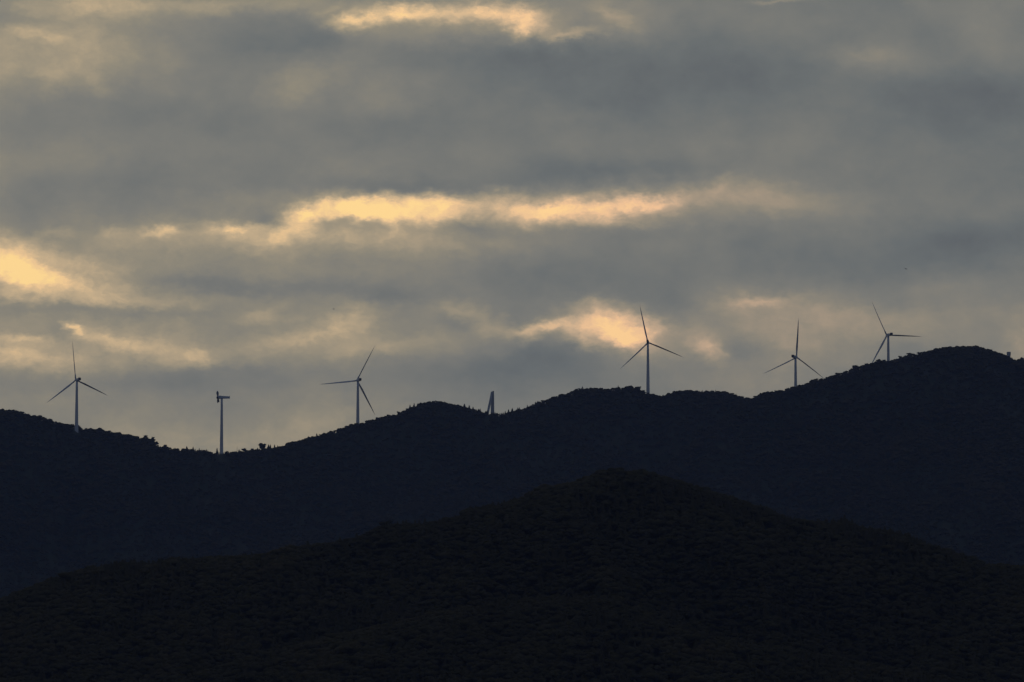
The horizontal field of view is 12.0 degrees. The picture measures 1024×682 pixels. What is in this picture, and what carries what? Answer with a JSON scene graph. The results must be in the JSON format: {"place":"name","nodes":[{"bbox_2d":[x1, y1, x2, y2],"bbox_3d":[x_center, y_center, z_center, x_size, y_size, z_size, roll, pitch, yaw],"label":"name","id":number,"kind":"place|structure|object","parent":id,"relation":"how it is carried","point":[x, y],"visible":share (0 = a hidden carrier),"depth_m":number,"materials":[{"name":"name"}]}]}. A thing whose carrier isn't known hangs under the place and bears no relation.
{"place":"outdoors","nodes":[
{"label":"outdoors","id":0,"kind":"place"},
{"bbox_2d":[0,390,744,597],"bbox_3d":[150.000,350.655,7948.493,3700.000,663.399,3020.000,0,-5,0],"label":"mountain ridge","id":1,"kind":"structure","parent":0,"point":[208,499],"depth_m":7864.90,"materials":[{"name":"plant"}]},
{"bbox_2d":[48,342,107,432],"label":"wind turbine","id":2,"kind":"object","parent":1,"relation":"on","point":[78,379],"visible":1,"depth_m":7969.21,"materials":[{"name":"paint"}]},
{"bbox_2d":[216,391,229,453],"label":"wind turbine","id":3,"kind":"object","parent":1,"relation":"on","point":[218,397],"visible":1,"depth_m":8018.10,"materials":[{"name":"paint"}]},
{"bbox_2d":[259,443,265,448],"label":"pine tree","id":4,"kind":"object","parent":1,"relation":"on","point":[261,445],"visible":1,"depth_m":8014.94,"materials":[{"name":"black plant"}]},
{"bbox_2d":[325,346,374,422],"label":"wind turbine","id":5,"kind":"object","parent":1,"relation":"on","point":[358,379],"visible":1,"depth_m":8078.48,"materials":[{"name":"paint"}]},
{"bbox_2d":[0,386,751,595],"bbox_3d":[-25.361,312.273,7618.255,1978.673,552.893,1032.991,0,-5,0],"label":"forest","id":6,"kind":"object","parent":1,"relation":"on","point":[414,506],"visible":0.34,"depth_m":7840.87,"materials":[{"name":"plant"}]},
{"bbox_2d":[487,391,493,412],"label":"wind turbine","id":7,"kind":"object","parent":1,"relation":"on","point":[491,401],"visible":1,"depth_m":8070.99,"materials":[{"name":"grey metal"}]},
{"bbox_2d":[620,308,681,393],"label":"wind turbine","id":8,"kind":"object","parent":1,"relation":"on","point":[647,376],"visible":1,"depth_m":8086.67,"materials":[{"name":"paint"}]},
{"bbox_2d":[0,0,1023,452],"label":"sky","id":9,"kind":"structure","parent":0,"point":[244,201],"materials":[{"name":"grey"}]},
{"bbox_2d":[0,467,1023,681],"bbox_3d":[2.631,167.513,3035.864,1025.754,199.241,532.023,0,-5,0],"label":"forest","id":10,"kind":"object","parent":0,"point":[35,630],"visible":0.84,"depth_m":3085.62,"materials":[{"name":"green plant"}]},
{"bbox_2d":[662,353,1023,565],"bbox_3d":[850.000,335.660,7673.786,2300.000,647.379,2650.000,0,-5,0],"label":"mountain","id":11,"kind":"structure","parent":0,"point":[880,386],"depth_m":7520.15,"materials":[{"name":"plant"}]},
{"bbox_2d":[763,318,822,386],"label":"wind turbine","id":12,"kind":"object","parent":11,"relation":"on","point":[795,357],"visible":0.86,"depth_m":7793.14,"materials":[{"name":"paint"}]},
{"bbox_2d":[658,345,1023,564],"bbox_3d":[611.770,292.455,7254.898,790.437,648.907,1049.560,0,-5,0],"label":"forest","id":13,"kind":"object","parent":11,"relation":"on","point":[983,481],"visible":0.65,"depth_m":7446.10,"materials":[{"name":"plant"}]},
{"bbox_2d":[872,305,920,362],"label":"wind turbine","id":14,"kind":"object","parent":11,"relation":"on","point":[888,348],"visible":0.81,"depth_m":7828.48,"materials":[{"name":"paint"}]}
]}

